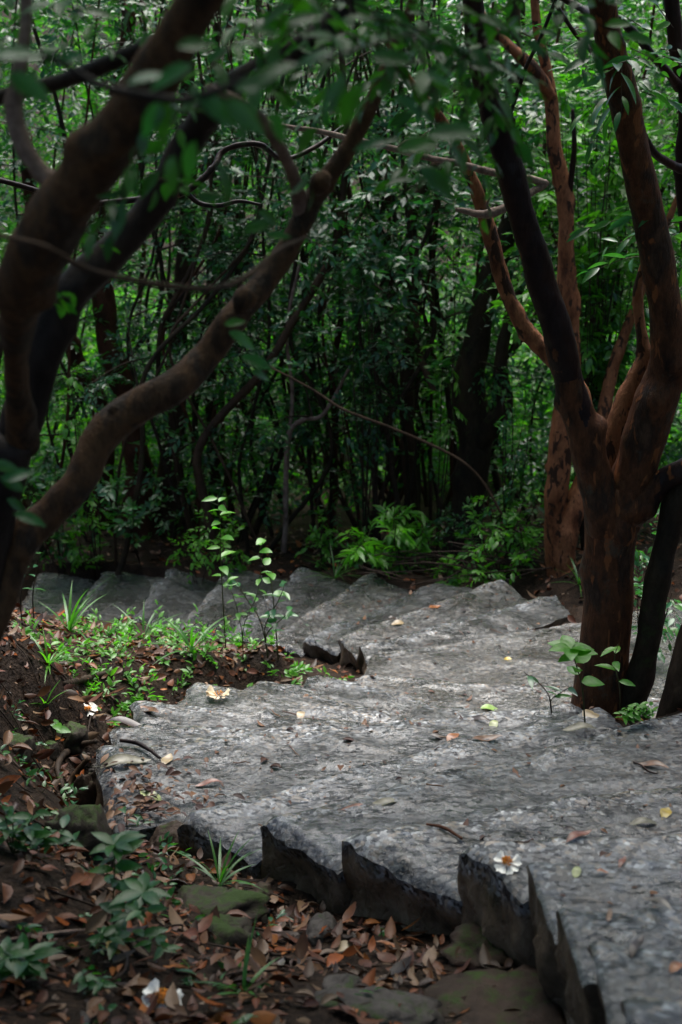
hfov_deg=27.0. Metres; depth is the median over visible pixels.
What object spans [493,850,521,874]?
white flower
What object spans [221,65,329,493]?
sapling
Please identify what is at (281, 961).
fallen leaf
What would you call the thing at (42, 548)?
sapling
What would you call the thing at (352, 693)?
stone step
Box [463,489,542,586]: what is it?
shrub
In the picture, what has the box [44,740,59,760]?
stone
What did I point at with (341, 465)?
sapling
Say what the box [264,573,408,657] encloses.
stone step
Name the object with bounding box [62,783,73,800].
seedling
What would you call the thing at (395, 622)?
fallen leaf
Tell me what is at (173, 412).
sapling
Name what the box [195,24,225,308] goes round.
sapling
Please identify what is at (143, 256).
sapling
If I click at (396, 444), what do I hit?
sapling
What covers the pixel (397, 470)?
sapling
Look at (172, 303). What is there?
sapling
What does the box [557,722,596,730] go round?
fallen leaf
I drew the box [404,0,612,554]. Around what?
forest tree
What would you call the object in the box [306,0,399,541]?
sapling
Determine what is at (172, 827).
stone
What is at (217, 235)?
sapling
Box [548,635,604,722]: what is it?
seedling
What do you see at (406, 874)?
stone step
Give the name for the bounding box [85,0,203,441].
sapling
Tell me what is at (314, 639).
seedling
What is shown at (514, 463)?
shrub
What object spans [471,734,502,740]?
fallen leaf
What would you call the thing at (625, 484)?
forked tree
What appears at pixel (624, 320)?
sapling
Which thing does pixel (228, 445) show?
sapling
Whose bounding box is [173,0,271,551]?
sapling
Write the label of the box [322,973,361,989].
stone
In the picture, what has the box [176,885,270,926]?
stone
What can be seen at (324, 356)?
sapling
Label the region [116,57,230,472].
sapling
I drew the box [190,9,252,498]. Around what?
sapling
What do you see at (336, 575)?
grass clump
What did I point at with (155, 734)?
stone step
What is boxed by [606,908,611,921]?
fallen leaf
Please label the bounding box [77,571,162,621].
stone step
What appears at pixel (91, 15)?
sapling
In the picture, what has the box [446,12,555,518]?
sapling
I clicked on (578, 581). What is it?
grass clump
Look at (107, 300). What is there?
forest tree
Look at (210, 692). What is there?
white flower
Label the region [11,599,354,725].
ground cover
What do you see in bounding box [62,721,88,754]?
stone
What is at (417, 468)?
sapling
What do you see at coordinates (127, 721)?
fallen leaf
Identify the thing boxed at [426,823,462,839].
twig
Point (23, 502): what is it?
sapling
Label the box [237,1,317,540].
sapling
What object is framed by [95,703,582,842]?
stone step
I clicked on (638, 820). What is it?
fallen leaf
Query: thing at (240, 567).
plant
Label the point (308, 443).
sapling
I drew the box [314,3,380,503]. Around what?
sapling
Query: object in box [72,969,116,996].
seedling
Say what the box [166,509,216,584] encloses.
plant
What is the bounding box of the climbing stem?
[0,126,344,207]
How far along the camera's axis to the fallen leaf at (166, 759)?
5.62 m
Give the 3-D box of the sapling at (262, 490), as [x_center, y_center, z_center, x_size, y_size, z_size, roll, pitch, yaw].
[-0.944,-2.166,13.313,1.788,5.516,1.140,0,18,0]
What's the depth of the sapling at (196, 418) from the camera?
14.82 m
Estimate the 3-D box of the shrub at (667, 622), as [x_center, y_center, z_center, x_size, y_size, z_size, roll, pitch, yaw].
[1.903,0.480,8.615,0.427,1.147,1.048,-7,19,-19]
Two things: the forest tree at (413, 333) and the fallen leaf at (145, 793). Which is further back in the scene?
the forest tree at (413, 333)
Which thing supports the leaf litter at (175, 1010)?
on the ground at (562, 586)
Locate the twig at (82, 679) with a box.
[62,669,112,685]
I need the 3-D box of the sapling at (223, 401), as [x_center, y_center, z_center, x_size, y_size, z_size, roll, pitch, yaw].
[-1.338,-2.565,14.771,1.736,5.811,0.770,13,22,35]
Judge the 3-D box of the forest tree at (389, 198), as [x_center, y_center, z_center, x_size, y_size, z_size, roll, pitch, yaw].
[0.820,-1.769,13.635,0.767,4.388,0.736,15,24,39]
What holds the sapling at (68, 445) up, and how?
on the ground at (562, 586)
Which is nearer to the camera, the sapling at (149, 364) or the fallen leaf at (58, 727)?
the fallen leaf at (58, 727)
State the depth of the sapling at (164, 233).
13.10 m
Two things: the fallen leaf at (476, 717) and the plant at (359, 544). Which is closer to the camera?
the fallen leaf at (476, 717)
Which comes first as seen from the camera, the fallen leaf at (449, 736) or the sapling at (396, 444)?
the fallen leaf at (449, 736)
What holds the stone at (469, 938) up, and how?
on the ground at (562, 586)
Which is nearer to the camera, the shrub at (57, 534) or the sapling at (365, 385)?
the shrub at (57, 534)
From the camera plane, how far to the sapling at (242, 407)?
15.57 m
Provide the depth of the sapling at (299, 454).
14.12 m
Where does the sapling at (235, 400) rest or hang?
on the ground at (562, 586)
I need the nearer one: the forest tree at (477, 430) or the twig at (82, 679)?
the twig at (82, 679)
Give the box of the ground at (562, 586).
[0,0,681,1023]
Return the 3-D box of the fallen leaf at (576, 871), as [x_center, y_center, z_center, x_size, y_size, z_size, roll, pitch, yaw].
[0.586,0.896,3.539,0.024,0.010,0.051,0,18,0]
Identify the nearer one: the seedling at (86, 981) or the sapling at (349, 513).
the seedling at (86, 981)
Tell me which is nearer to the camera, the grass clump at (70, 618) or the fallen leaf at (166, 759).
the fallen leaf at (166, 759)
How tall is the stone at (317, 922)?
0.102 m
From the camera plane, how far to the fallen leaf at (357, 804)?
4.70 m
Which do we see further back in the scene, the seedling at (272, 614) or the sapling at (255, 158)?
the sapling at (255, 158)
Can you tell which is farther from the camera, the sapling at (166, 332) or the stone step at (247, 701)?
the sapling at (166, 332)
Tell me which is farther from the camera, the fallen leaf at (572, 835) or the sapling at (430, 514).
the sapling at (430, 514)
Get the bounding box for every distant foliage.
[0,232,681,569]
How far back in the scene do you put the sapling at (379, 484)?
15.75 m
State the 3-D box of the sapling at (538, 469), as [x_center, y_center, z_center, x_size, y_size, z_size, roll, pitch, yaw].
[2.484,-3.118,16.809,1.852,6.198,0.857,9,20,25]
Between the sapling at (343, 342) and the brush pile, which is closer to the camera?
the brush pile
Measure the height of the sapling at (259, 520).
5.606 m
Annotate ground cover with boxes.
[0,699,391,1023]
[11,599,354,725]
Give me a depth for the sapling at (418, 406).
14.44 m
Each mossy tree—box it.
[620,484,681,714]
[655,623,681,717]
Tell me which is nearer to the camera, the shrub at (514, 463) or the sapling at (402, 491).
the shrub at (514, 463)
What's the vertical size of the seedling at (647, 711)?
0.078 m
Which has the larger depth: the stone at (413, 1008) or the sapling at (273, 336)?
the sapling at (273, 336)
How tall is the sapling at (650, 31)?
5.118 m
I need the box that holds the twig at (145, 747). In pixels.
[119,739,160,758]
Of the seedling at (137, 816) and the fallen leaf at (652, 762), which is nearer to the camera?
the fallen leaf at (652, 762)
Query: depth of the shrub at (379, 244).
12.16 m
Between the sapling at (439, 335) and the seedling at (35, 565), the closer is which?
the seedling at (35, 565)
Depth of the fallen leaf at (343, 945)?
3.96 m
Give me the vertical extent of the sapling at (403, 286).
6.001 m
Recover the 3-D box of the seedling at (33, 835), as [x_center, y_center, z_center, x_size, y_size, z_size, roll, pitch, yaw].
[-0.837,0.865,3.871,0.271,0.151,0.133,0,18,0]
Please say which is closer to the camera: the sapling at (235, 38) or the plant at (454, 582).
the plant at (454, 582)
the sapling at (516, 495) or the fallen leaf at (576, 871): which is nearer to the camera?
the fallen leaf at (576, 871)
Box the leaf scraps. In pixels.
[100,577,681,907]
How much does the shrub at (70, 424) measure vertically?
2.267 m
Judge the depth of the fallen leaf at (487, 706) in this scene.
7.84 m
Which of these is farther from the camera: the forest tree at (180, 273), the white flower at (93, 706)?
the forest tree at (180, 273)
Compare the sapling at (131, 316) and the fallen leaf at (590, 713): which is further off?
the sapling at (131, 316)
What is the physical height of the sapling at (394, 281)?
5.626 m
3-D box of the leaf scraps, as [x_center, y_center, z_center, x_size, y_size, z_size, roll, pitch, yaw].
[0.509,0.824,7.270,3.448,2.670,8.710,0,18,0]
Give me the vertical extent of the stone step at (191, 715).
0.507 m
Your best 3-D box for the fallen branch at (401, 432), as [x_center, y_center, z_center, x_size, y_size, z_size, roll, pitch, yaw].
[0.322,-0.611,11.500,2.057,1.124,0.087,6,19,16]
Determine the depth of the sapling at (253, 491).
15.73 m
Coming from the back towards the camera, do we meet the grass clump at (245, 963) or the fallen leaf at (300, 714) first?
the fallen leaf at (300, 714)
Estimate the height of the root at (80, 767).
0.130 m
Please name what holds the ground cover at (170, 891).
on the ground at (562, 586)
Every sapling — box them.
[0,21,109,557]
[12,0,95,534]
[21,497,53,546]
[29,4,151,541]
[37,13,105,501]
[40,0,149,549]
[49,0,212,553]
[66,0,203,533]
[72,0,285,452]
[74,13,119,449]
[81,158,148,378]
[84,51,268,555]
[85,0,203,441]
[88,212,250,499]
[93,8,236,566]
[103,0,291,574]
[104,0,195,534]
[114,0,274,492]
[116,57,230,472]
[135,0,323,349]
[137,0,243,461]
[137,11,262,498]
[138,0,291,514]
[141,0,245,541]
[145,28,296,517]
[150,0,250,500]
[150,0,333,542]
[151,41,291,523]
[152,9,331,541]
[155,12,256,546]
[168,8,273,556]
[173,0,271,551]
[173,0,318,525]
[173,0,380,564]
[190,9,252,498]
[193,9,280,525]
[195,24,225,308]
[195,33,333,536]
[217,0,290,402]
[220,35,375,491]
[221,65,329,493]
[225,0,330,481]
[228,0,297,509]
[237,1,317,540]
[249,24,457,538]
[249,65,390,485]
[251,76,354,493]
[253,0,365,503]
[258,4,439,538]
[260,0,381,531]
[260,52,401,522]
[269,0,404,550]
[279,2,440,537]
[283,0,441,526]
[284,0,514,548]
[288,19,475,532]
[293,164,400,538]
[302,24,399,503]
[305,0,441,551]
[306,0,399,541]
[310,7,461,526]
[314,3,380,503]
[315,0,467,513]
[320,1,461,517]
[324,0,433,534]
[326,27,446,501]
[328,48,417,520]
[331,13,452,499]
[337,0,504,537]
[338,0,572,490]
[341,10,494,511]
[343,9,461,498]
[348,0,443,483]
[355,22,552,539]
[356,9,530,469]
[359,92,397,499]
[366,1,577,534]
[367,53,417,472]
[368,49,467,510]
[373,0,463,501]
[373,45,554,503]
[393,52,505,498]
[415,156,617,523]
[419,15,497,356]
[420,12,536,506]
[432,3,666,381]
[441,10,547,524]
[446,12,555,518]
[487,0,584,504]
[500,50,642,482]
[529,37,601,518]
[531,13,677,461]
[585,4,675,412]
[594,109,681,436]
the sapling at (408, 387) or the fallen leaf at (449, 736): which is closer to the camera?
the fallen leaf at (449, 736)
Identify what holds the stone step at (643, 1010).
on the ground at (562, 586)
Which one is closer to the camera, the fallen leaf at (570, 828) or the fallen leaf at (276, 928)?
the fallen leaf at (570, 828)
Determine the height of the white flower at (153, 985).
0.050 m
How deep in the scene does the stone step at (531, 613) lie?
9.60 m
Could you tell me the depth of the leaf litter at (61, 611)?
12.89 m
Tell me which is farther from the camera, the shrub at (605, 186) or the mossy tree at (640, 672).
the shrub at (605, 186)
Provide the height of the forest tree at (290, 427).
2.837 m
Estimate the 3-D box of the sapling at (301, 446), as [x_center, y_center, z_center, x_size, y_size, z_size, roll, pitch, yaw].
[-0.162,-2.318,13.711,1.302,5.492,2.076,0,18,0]
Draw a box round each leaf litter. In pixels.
[0,606,533,1023]
[16,516,681,677]
[613,708,681,722]
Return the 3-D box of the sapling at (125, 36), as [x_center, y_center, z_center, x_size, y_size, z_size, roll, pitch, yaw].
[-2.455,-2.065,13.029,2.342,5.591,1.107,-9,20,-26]
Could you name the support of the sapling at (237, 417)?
on the ground at (562, 586)
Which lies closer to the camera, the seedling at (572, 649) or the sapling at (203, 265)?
the seedling at (572, 649)
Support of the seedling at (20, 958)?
on the ground at (562, 586)
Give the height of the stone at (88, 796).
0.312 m
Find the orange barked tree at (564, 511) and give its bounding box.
[484,0,676,577]
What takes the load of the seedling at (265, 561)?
on the ground at (562, 586)
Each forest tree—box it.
[0,0,157,535]
[21,133,154,529]
[137,6,250,528]
[151,56,260,533]
[245,260,349,552]
[252,105,401,528]
[339,132,494,539]
[387,89,454,522]
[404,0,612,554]
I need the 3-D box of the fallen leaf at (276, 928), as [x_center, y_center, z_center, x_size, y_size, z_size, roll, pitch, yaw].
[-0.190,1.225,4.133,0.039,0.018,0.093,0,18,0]
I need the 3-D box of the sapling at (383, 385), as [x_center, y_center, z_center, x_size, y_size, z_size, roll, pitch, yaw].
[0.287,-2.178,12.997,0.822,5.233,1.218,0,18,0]
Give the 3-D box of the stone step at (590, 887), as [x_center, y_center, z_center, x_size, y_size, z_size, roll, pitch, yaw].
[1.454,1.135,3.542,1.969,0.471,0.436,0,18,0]
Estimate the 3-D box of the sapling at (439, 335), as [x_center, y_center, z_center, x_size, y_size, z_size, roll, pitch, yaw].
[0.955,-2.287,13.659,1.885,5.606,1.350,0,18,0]
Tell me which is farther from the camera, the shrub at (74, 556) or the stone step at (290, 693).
the shrub at (74, 556)
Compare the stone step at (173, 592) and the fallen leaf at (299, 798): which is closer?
the fallen leaf at (299, 798)
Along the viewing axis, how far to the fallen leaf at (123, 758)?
5.55 m
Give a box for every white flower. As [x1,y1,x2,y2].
[83,702,97,715]
[142,978,183,1008]
[206,685,229,698]
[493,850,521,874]
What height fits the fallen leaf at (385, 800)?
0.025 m
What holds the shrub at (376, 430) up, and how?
on the ground at (562, 586)
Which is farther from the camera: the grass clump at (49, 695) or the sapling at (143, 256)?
the sapling at (143, 256)
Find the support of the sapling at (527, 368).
on the ground at (562, 586)
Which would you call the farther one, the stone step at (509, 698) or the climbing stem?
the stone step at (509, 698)
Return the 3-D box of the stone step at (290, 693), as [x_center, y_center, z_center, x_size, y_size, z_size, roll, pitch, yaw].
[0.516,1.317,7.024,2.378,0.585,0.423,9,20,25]
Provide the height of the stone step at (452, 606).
0.487 m
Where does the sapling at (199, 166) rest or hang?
on the ground at (562, 586)
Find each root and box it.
[54,739,97,793]
[67,757,89,790]
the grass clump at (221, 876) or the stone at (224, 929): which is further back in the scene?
the grass clump at (221, 876)
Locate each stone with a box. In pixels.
[9,732,36,764]
[43,804,112,865]
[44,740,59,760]
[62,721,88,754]
[73,771,96,804]
[77,752,86,759]
[88,763,95,772]
[148,820,184,856]
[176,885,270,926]
[200,913,255,948]
[248,881,273,903]
[306,912,336,945]
[310,985,444,1023]
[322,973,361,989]
[424,964,564,1023]
[439,921,517,968]
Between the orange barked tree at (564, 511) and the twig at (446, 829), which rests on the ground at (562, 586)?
the orange barked tree at (564, 511)
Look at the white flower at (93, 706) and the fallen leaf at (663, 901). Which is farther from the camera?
the white flower at (93, 706)
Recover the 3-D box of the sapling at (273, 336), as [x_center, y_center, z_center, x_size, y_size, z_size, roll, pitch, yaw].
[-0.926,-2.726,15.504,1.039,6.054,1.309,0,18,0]
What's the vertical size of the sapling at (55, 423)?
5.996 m
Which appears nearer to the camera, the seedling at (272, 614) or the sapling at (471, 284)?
the seedling at (272, 614)
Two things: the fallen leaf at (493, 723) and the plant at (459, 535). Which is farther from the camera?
the plant at (459, 535)
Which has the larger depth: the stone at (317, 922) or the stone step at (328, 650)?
the stone step at (328, 650)
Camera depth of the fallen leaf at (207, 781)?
5.43 m
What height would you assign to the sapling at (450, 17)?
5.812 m
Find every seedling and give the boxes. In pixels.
[0,802,82,853]
[0,932,61,984]
[20,552,39,625]
[30,549,42,623]
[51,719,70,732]
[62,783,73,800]
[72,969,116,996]
[86,899,181,960]
[89,830,171,930]
[119,803,152,826]
[202,496,236,650]
[225,571,272,659]
[227,579,297,657]
[248,537,283,659]
[298,615,319,664]
[524,672,577,712]
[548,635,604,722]
[595,644,634,710]
[613,704,643,724]
[623,701,657,719]
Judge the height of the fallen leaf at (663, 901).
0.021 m
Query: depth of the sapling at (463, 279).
15.11 m
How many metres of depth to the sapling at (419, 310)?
14.18 m
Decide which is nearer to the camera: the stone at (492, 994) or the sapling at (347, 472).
the stone at (492, 994)
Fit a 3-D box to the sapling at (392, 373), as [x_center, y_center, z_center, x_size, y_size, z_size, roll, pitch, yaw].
[0.177,-1.996,12.413,0.781,5.216,2.100,9,20,26]
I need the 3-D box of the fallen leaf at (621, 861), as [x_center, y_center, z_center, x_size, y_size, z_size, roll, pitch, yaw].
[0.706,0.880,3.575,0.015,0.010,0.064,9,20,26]
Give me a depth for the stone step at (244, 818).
5.16 m
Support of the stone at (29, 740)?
on the ground at (562, 586)
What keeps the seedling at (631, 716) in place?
on the stone step at (302, 850)
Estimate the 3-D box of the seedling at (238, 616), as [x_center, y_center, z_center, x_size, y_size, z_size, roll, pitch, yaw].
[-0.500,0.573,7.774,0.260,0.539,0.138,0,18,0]
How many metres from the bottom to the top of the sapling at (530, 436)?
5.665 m
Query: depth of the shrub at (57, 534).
13.17 m
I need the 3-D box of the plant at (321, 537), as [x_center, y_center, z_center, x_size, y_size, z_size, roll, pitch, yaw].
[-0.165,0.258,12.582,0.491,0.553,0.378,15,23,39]
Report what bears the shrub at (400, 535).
on the ground at (562, 586)
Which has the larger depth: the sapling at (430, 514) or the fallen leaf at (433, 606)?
the sapling at (430, 514)
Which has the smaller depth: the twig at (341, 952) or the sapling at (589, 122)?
the twig at (341, 952)
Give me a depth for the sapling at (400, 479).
15.79 m
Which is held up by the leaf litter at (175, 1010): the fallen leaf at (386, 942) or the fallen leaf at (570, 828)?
the fallen leaf at (386, 942)
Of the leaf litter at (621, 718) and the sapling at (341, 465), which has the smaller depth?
the leaf litter at (621, 718)
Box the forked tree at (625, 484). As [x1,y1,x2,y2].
[386,0,681,715]
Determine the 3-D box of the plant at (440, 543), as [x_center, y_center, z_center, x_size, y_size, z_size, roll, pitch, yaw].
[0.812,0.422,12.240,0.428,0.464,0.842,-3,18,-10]
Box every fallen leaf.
[95,753,150,767]
[99,716,139,727]
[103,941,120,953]
[138,704,158,712]
[139,790,161,799]
[161,753,172,763]
[190,778,221,785]
[270,958,284,969]
[271,923,281,937]
[287,796,308,800]
[297,711,304,717]
[332,940,353,952]
[338,803,361,809]
[373,797,394,805]
[376,940,406,946]
[390,620,403,624]
[427,733,445,738]
[429,605,440,607]
[446,733,458,740]
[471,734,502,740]
[472,715,489,720]
[481,704,497,710]
[489,720,497,726]
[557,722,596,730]
[561,825,576,830]
[562,830,590,842]
[572,867,580,877]
[582,709,598,718]
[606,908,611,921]
[618,856,625,867]
[625,817,655,824]
[630,935,643,958]
[632,760,669,768]
[638,891,671,909]
[660,807,671,819]
[668,961,681,972]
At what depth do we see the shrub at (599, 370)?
11.01 m
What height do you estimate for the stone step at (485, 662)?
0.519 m
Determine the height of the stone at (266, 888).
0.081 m
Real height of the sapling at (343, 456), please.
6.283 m
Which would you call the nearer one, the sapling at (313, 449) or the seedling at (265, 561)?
the seedling at (265, 561)
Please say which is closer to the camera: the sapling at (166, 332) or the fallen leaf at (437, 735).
the fallen leaf at (437, 735)
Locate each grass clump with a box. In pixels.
[19,575,113,642]
[29,627,75,679]
[31,683,70,703]
[106,605,181,639]
[134,611,226,663]
[169,831,262,889]
[179,915,277,1002]
[301,546,362,578]
[553,556,580,590]
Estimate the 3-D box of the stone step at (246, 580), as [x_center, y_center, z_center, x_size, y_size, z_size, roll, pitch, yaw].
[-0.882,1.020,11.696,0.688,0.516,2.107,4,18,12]
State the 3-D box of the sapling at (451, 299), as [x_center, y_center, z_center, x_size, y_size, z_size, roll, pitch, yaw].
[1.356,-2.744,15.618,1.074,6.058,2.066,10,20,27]
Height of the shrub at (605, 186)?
4.046 m
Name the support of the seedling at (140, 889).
on the ground at (562, 586)
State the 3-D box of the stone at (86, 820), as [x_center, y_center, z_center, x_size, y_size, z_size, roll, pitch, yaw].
[-0.811,1.029,4.484,0.233,0.239,0.212,9,20,26]
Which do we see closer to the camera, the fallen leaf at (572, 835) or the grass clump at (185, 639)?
the fallen leaf at (572, 835)
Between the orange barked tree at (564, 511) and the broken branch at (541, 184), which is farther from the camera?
the orange barked tree at (564, 511)
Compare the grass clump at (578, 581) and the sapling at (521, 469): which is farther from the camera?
the sapling at (521, 469)
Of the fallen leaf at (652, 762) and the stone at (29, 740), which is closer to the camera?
the fallen leaf at (652, 762)
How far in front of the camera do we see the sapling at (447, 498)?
16.30 m
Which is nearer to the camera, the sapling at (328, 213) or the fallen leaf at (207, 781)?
the fallen leaf at (207, 781)
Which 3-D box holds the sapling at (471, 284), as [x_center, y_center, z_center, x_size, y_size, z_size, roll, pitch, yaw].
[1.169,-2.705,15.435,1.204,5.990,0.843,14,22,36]
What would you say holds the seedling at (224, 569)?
on the ground at (562, 586)
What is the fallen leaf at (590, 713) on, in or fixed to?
on the stone step at (244, 818)
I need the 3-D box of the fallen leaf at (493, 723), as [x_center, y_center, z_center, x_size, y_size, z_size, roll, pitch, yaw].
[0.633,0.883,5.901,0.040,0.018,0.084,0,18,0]
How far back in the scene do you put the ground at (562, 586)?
6.30 m
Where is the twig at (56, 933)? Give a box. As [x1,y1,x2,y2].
[0,929,98,942]
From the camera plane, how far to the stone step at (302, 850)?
4.78 m
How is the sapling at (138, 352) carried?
on the ground at (562, 586)
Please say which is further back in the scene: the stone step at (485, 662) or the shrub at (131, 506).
the shrub at (131, 506)
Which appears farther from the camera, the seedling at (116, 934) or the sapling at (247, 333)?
the sapling at (247, 333)
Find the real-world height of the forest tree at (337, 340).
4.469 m
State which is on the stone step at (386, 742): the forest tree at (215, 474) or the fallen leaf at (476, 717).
the fallen leaf at (476, 717)
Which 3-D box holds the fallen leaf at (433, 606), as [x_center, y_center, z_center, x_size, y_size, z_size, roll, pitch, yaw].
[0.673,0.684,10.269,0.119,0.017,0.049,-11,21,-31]
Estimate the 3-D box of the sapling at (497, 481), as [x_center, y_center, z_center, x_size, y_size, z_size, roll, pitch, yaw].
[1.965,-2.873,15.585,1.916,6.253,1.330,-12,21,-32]
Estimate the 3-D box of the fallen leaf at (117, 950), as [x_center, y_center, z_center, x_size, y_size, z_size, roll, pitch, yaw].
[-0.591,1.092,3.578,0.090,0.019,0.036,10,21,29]
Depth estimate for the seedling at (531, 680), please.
5.95 m
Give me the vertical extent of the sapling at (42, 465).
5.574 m
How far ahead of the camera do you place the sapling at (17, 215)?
13.82 m
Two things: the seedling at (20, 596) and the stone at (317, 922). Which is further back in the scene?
the seedling at (20, 596)
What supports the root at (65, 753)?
on the ground at (562, 586)
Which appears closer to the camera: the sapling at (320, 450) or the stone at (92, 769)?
the stone at (92, 769)
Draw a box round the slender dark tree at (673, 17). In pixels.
[618,0,681,250]
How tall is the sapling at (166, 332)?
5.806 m
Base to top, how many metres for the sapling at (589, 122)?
5.164 m
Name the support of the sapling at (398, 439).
on the ground at (562, 586)
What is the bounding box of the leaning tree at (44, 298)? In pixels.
[0,0,658,641]
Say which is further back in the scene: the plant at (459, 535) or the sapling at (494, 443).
the sapling at (494, 443)
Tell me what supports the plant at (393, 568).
on the ground at (562, 586)
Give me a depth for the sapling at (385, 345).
12.44 m
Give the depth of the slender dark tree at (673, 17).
5.87 m
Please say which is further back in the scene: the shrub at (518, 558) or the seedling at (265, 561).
the shrub at (518, 558)
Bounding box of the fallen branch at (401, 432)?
[270,366,502,514]
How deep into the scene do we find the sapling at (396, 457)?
12.77 m
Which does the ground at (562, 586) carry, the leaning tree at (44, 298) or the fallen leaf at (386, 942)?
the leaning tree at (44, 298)
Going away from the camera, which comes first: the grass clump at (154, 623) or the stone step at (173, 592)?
the grass clump at (154, 623)
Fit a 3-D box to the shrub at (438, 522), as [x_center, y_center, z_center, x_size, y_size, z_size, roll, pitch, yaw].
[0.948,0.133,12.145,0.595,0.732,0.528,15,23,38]
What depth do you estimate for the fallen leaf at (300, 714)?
6.57 m
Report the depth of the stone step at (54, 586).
13.08 m
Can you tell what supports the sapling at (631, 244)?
on the ground at (562, 586)
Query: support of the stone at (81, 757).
on the ground at (562, 586)
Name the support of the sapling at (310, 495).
on the ground at (562, 586)
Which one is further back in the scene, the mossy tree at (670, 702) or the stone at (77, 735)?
the stone at (77, 735)
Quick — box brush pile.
[339,514,583,590]
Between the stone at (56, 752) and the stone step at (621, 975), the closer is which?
the stone step at (621, 975)
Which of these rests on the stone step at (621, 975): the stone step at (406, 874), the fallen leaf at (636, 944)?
the fallen leaf at (636, 944)
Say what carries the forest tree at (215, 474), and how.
on the ground at (562, 586)
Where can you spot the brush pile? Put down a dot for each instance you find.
(497, 562)
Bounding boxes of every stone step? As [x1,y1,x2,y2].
[22,572,96,616]
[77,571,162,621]
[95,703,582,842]
[108,723,385,745]
[129,701,376,728]
[130,568,216,631]
[175,682,401,722]
[177,707,623,878]
[179,568,288,636]
[226,567,350,643]
[244,681,416,720]
[260,713,681,913]
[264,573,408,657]
[303,583,473,664]
[303,675,479,719]
[337,580,527,668]
[342,785,681,934]
[355,675,660,718]
[356,595,570,674]
[364,604,681,697]
[457,834,681,967]
[526,858,681,1023]
[554,906,681,1023]
[587,940,681,1023]
[620,997,681,1023]
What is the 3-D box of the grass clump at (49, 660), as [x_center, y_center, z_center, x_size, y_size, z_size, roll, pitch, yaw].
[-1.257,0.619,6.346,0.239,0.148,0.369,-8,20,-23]
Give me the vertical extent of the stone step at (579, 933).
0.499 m
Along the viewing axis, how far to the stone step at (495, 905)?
3.84 m
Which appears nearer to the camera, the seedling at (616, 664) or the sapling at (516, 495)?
the seedling at (616, 664)
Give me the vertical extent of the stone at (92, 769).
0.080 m
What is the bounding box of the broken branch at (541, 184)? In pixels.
[285,124,548,218]
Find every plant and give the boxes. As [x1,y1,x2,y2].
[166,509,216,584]
[210,511,250,577]
[294,506,345,569]
[339,520,375,568]
[360,543,412,575]
[410,526,460,577]
[432,554,478,586]
[453,530,507,582]
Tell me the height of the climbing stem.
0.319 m
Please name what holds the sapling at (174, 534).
on the ground at (562, 586)
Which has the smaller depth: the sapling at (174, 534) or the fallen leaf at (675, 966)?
the fallen leaf at (675, 966)
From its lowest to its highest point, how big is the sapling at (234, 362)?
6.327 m
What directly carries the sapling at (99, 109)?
on the ground at (562, 586)
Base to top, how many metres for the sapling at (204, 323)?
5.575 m
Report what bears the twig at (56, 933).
on the ground at (562, 586)
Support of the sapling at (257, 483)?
on the ground at (562, 586)
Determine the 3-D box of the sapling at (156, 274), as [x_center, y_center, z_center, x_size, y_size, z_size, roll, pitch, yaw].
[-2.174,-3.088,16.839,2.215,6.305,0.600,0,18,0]
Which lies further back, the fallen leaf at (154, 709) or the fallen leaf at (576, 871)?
the fallen leaf at (154, 709)
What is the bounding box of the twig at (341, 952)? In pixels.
[318,944,367,956]
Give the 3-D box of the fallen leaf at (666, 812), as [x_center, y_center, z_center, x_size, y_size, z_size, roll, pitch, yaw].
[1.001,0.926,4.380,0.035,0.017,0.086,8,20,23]
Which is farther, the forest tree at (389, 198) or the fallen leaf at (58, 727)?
the forest tree at (389, 198)
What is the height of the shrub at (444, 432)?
2.993 m
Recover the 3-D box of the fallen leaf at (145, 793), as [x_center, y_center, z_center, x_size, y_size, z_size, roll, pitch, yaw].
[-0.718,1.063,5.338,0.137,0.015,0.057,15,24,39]
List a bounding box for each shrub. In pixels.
[26,444,82,574]
[48,362,122,580]
[60,513,112,579]
[95,475,150,563]
[302,181,408,535]
[324,264,412,551]
[335,500,435,578]
[419,227,485,561]
[426,496,495,566]
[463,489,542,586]
[482,357,552,565]
[498,512,543,584]
[528,40,675,550]
[577,233,648,411]
[632,503,681,662]
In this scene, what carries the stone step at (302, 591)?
on the ground at (562, 586)
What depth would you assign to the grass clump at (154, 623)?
8.17 m
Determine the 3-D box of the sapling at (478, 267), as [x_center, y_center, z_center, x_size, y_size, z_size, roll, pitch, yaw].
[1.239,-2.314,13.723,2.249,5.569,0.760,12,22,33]
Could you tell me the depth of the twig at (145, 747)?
5.66 m
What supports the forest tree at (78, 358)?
on the ground at (562, 586)

